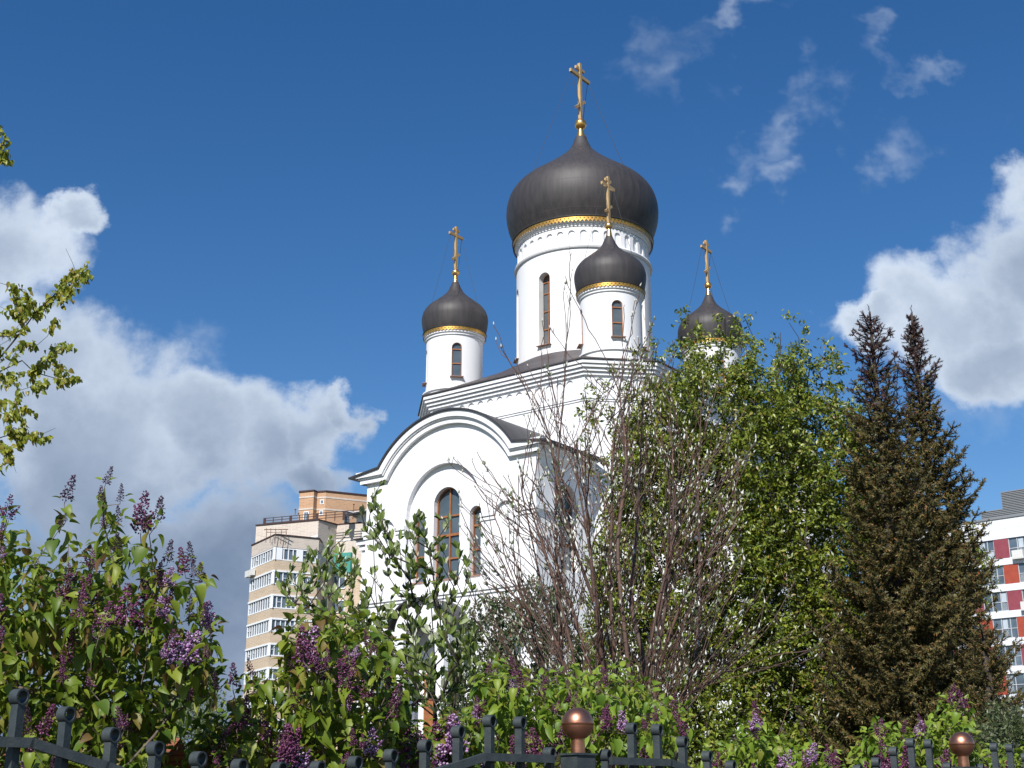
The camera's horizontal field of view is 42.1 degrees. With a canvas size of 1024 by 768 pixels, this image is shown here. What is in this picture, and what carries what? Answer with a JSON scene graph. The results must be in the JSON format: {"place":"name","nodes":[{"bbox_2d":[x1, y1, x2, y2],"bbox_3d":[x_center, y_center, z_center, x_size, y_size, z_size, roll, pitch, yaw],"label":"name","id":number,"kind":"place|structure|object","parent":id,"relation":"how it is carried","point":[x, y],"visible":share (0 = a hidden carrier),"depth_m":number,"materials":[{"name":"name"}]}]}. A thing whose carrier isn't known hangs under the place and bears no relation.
{"place":"outdoors","nodes":[
{"label":"outdoors","id":0,"kind":"place"},
{"bbox_2d":[0,738,190,767],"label":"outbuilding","id":1,"kind":"structure","parent":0,"point":[179,754],"depth_m":28.27,"materials":[{"name":"grey brick"}]},
{"bbox_2d":[151,675,230,748],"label":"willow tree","id":2,"kind":"object","parent":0,"point":[194,716],"visible":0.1,"depth_m":45.96,"materials":[{"name":"green plant"}]},
{"bbox_2d":[242,504,362,754],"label":"apartment block","id":3,"kind":"structure","parent":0,"point":[276,546],"depth_m":158.34,"materials":[{"name":"beige brick"}]},
{"bbox_2d":[244,668,268,684],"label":"loggia window","id":4,"kind":"structure","parent":3,"relation":"in","point":[258,672],"depth_m":154.77,"materials":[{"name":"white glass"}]},
{"bbox_2d":[245,644,270,661],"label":"loggia window","id":5,"kind":"structure","parent":3,"relation":"in","point":[260,652],"depth_m":156.18,"materials":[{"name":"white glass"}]},
{"bbox_2d":[246,618,271,638],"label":"loggia window","id":6,"kind":"structure","parent":3,"relation":"in","point":[263,627],"depth_m":157.09,"materials":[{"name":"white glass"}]},
{"bbox_2d":[248,595,272,615],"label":"loggia window","id":7,"kind":"structure","parent":3,"relation":"in","point":[261,605],"depth_m":158.00,"materials":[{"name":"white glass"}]},
{"bbox_2d":[249,571,274,592],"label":"loggia window","id":8,"kind":"structure","parent":3,"relation":"in","point":[263,581],"depth_m":158.81,"materials":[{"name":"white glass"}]},
{"bbox_2d":[251,547,275,568],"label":"loggia window","id":9,"kind":"structure","parent":3,"relation":"in","point":[262,558],"depth_m":159.67,"materials":[{"name":"white glass"}]},
{"bbox_2d":[267,644,283,656],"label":"loggia window","id":10,"kind":"structure","parent":3,"relation":"in","point":[272,651],"depth_m":153.31,"materials":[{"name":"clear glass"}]},
{"bbox_2d":[266,668,290,679],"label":"loggia window","id":11,"kind":"structure","parent":3,"relation":"in","point":[272,677],"depth_m":152.41,"materials":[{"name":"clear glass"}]},
{"bbox_2d":[269,619,294,632],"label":"loggia window","id":12,"kind":"structure","parent":3,"relation":"in","point":[274,622],"depth_m":154.51,"materials":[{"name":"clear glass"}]},
{"bbox_2d":[270,595,295,609],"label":"loggia window","id":13,"kind":"structure","parent":3,"relation":"in","point":[279,602],"depth_m":155.19,"materials":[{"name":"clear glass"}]},
{"bbox_2d":[271,571,297,585],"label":"loggia window","id":14,"kind":"structure","parent":3,"relation":"in","point":[283,575],"depth_m":156.21,"materials":[{"name":"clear glass"}]},
{"bbox_2d":[273,547,317,562],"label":"loggia window","id":15,"kind":"structure","parent":3,"relation":"in","point":[284,554],"depth_m":157.32,"materials":[{"name":"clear glass"}]},
{"bbox_2d":[333,600,344,612],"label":"window","id":16,"kind":"structure","parent":3,"relation":"in","point":[334,605],"depth_m":161.37,"materials":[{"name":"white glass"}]},
{"bbox_2d":[334,576,345,588],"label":"window","id":17,"kind":"structure","parent":3,"relation":"in","point":[340,581],"depth_m":162.24,"materials":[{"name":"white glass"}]},
{"bbox_2d":[298,490,366,523],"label":"tower block","id":18,"kind":"structure","parent":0,"point":[311,502],"depth_m":180.07,"materials":[{"name":"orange brick"}]},
{"bbox_2d":[303,511,308,519],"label":"window frame","id":19,"kind":"structure","parent":18,"relation":"in","point":[306,512],"depth_m":179.01,"materials":[{"name":"white plastic"}]},
{"bbox_2d":[0,0,1023,747],"label":"sky","id":20,"kind":"structure","parent":0,"point":[262,200],"materials":[{"name":"blue"}]},
{"bbox_2d":[346,63,836,764],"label":"church","id":21,"kind":"structure","parent":0,"point":[588,205],"depth_m":76.60,"materials":[{"name":"paint"}]},
{"bbox_2d":[412,512,424,584],"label":"window","id":22,"kind":"structure","parent":21,"relation":"in","point":[420,548],"depth_m":73.43,"materials":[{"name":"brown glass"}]},
{"bbox_2d":[422,350,426,386],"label":"window","id":23,"kind":"structure","parent":21,"relation":"in","point":[424,383],"depth_m":84.61,"materials":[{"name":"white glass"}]},
{"bbox_2d":[423,673,457,739],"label":"door","id":24,"kind":"structure","parent":21,"relation":"in","point":[426,716],"depth_m":69.34,"materials":[{"name":"brown wood"}]},
{"bbox_2d":[432,488,459,580],"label":"window","id":25,"kind":"structure","parent":21,"relation":"in","point":[448,501],"depth_m":72.54,"materials":[{"name":"brown glass"}]},
{"bbox_2d":[450,342,463,377],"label":"window","id":26,"kind":"structure","parent":21,"relation":"in","point":[456,367],"depth_m":83.11,"materials":[{"name":"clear glass"}]},
{"bbox_2d":[470,507,480,576],"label":"window","id":27,"kind":"structure","parent":21,"relation":"in","point":[476,532],"depth_m":71.15,"materials":[{"name":"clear glass"}]},
{"bbox_2d":[498,631,520,690],"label":"window","id":28,"kind":"structure","parent":21,"relation":"in","point":[509,632],"depth_m":67.61,"materials":[{"name":"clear glass"}]},
{"bbox_2d":[513,289,518,363],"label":"window","id":29,"kind":"structure","parent":21,"relation":"in","point":[517,358],"depth_m":86.44,"materials":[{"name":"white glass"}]},
{"bbox_2d":[536,272,550,347],"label":"window","id":30,"kind":"structure","parent":21,"relation":"in","point":[544,279],"depth_m":83.84,"materials":[{"name":"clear glass"}]},
{"bbox_2d":[558,485,572,570],"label":"window","id":31,"kind":"structure","parent":21,"relation":"in","point":[566,506],"depth_m":70.72,"materials":[{"name":"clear glass"}]},
{"bbox_2d":[576,309,582,348],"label":"window","id":32,"kind":"structure","parent":21,"relation":"in","point":[581,326],"depth_m":77.77,"materials":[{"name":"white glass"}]},
{"bbox_2d":[611,300,625,337],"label":"window","id":33,"kind":"structure","parent":21,"relation":"in","point":[617,306],"depth_m":76.19,"materials":[{"name":"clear glass"}]},
{"bbox_2d":[642,301,649,351],"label":"window","id":34,"kind":"structure","parent":21,"relation":"in","point":[643,304],"depth_m":84.37,"materials":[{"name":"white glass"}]},
{"bbox_2d":[680,492,704,571],"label":"window","id":35,"kind":"structure","parent":21,"relation":"in","point":[701,537],"depth_m":71.21,"materials":[{"name":"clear glass"}]},
{"bbox_2d":[715,355,725,387],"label":"window","id":36,"kind":"structure","parent":21,"relation":"in","point":[723,366],"depth_m":85.18,"materials":[{"name":"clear glass"}]},
{"bbox_2d":[902,489,1023,716],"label":"panel block","id":37,"kind":"structure","parent":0,"point":[1004,539],"depth_m":145.97,"materials":[{"name":"white concrete"}]},
{"bbox_2d":[972,540,994,561],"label":"window","id":38,"kind":"structure","parent":37,"relation":"in","point":[989,545],"depth_m":148.08,"materials":[{"name":"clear glass"}]},
{"bbox_2d":[980,566,1004,586],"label":"window","id":39,"kind":"structure","parent":37,"relation":"in","point":[999,571],"depth_m":146.64,"materials":[{"name":"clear glass"}]},
{"bbox_2d":[984,591,1008,612],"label":"window","id":40,"kind":"structure","parent":37,"relation":"in","point":[1002,605],"depth_m":145.86,"materials":[{"name":"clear glass"}]},
{"bbox_2d":[992,617,1018,638],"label":"window","id":41,"kind":"structure","parent":37,"relation":"in","point":[1009,625],"depth_m":144.67,"materials":[{"name":"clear glass"}]},
{"bbox_2d":[997,645,1022,666],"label":"window","id":42,"kind":"structure","parent":37,"relation":"in","point":[1018,659],"depth_m":143.28,"materials":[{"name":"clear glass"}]},
{"bbox_2d":[1006,673,1023,694],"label":"window","id":43,"kind":"structure","parent":37,"relation":"in","point":[1018,682],"depth_m":142.62,"materials":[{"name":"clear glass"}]},
{"bbox_2d":[1008,536,1023,557],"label":"window","id":44,"kind":"structure","parent":37,"relation":"in","point":[1016,543],"depth_m":146.18,"materials":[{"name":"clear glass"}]},
{"bbox_2d":[1018,563,1023,582],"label":"window","id":45,"kind":"structure","parent":37,"relation":"in","point":[1020,565],"depth_m":145.00,"materials":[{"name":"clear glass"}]},
{"bbox_2d":[933,518,1003,648],"bbox_3d":[11.856,8.030,35.266,3.294,9.476,2.588,0,-18,0],"label":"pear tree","id":46,"kind":"object","parent":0,"point":[983,563],"visible":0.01,"depth_m":36.09,"materials":[{"name":"green plant"}]},
{"label":"ground","id":47,"kind":"structure","parent":0,"visible":0},
{"bbox_2d":[0,125,93,475],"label":"linden tree","id":48,"kind":"object","parent":47,"relation":"on","point":[21,436],"visible":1,"depth_m":9.52,"materials":[{"name":"green plant"}]},
{"bbox_2d":[0,466,230,767],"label":"lilac bush","id":49,"kind":"object","parent":47,"relation":"on","point":[185,667],"visible":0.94,"depth_m":6.04,"materials":[{"name":"green plant"}]},
{"bbox_2d":[0,688,555,767],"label":"fence section","id":50,"kind":"object","parent":47,"relation":"on","point":[14,742],"visible":1,"depth_m":5.34,"materials":[{"name":"paint"}]},
{"bbox_2d":[179,596,418,767],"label":"lilac bush","id":51,"kind":"object","parent":47,"relation":"on","point":[315,722],"visible":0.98,"depth_m":6.43,"materials":[{"name":"green plant"}]},
{"bbox_2d":[275,479,482,744],"bbox_3d":[-0.966,2.659,9.651,1.586,4.042,1.630,0,-18,0],"label":"whitebeam","id":52,"kind":"object","parent":47,"relation":"on","point":[451,625],"visible":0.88,"depth_m":9.84,"materials":[{"name":"green plant"}]},
{"bbox_2d":[362,659,483,767],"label":"lilac bush","id":53,"kind":"object","parent":47,"relation":"on","point":[441,752],"visible":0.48,"depth_m":6.82,"materials":[{"name":"green plant"}]},
{"bbox_2d":[437,574,595,765],"bbox_3d":[0.058,4.962,18.353,2.364,4.973,2.553,0,-18,0],"label":"bush","id":54,"kind":"object","parent":47,"relation":"on","point":[471,622],"visible":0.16,"depth_m":18.39,"materials":[{"name":"green plant"}]},
{"bbox_2d":[558,707,597,767],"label":"fence post","id":55,"kind":"object","parent":47,"relation":"on","point":[577,723],"visible":1,"depth_m":6.68,"materials":[{"name":"metal"}]},
{"bbox_2d":[462,652,702,767],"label":"lilac bush","id":56,"kind":"object","parent":47,"relation":"on","point":[613,717],"visible":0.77,"depth_m":7.55,"materials":[{"name":"green plant"}]},
{"bbox_2d":[447,244,842,765],"bbox_3d":[1.141,1.813,10.976,3.414,6.465,2.496,0,-18,0],"label":"budding tree","id":57,"kind":"object","parent":47,"relation":"on","point":[556,641],"visible":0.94,"depth_m":10.88,"materials":[{"name":"brown plant"}]},
{"bbox_2d":[563,304,891,767],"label":"pear tree","id":58,"kind":"object","parent":47,"relation":"on","point":[796,404],"visible":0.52,"depth_m":26.38,"materials":[{"name":"green plant"}]},
{"bbox_2d":[599,723,951,767],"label":"fence section","id":59,"kind":"object","parent":47,"relation":"on","point":[608,760],"visible":1,"depth_m":7.07,"materials":[{"name":"paint"}]},
{"bbox_2d":[697,701,854,767],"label":"lilac bush","id":60,"kind":"object","parent":47,"relation":"on","point":[763,751],"visible":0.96,"depth_m":8.55,"materials":[{"name":"green plant"}]},
{"bbox_2d":[793,304,1007,767],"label":"spruce","id":61,"kind":"object","parent":47,"relation":"on","point":[899,612],"visible":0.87,"depth_m":22.59,"materials":[{"name":"green plant"}]},
{"bbox_2d":[846,684,1023,767],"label":"lilac bush","id":62,"kind":"object","parent":47,"relation":"on","point":[876,745],"visible":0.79,"depth_m":9.57,"materials":[{"name":"green plant"}]},
{"bbox_2d":[859,305,1023,725],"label":"spruce","id":63,"kind":"object","parent":47,"relation":"on","point":[953,514],"visible":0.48,"depth_m":24.71,"materials":[{"name":"green plant"}]},
{"bbox_2d":[949,732,979,767],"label":"fence post","id":64,"kind":"object","parent":47,"relation":"on","point":[962,745],"visible":1,"depth_m":8.73,"materials":[{"name":"metal"}]},
{"bbox_2d":[947,614,1023,763],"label":"shrub","id":65,"kind":"object","parent":47,"relation":"on","point":[983,666],"visible":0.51,"depth_m":19.55,"materials":[{"name":"green plant"}]},
{"bbox_2d":[970,696,1023,767],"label":"roadside bush","id":66,"kind":"object","parent":47,"relation":"on","point":[990,733],"visible":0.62,"depth_m":15.29,"materials":[{"name":"green plant"}]},
{"bbox_2d":[976,743,1023,767],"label":"fence section","id":67,"kind":"object","parent":47,"relation":"on","point":[1009,749],"visible":0.98,"depth_m":9.03,"materials":[{"name":"paint"}]}
]}

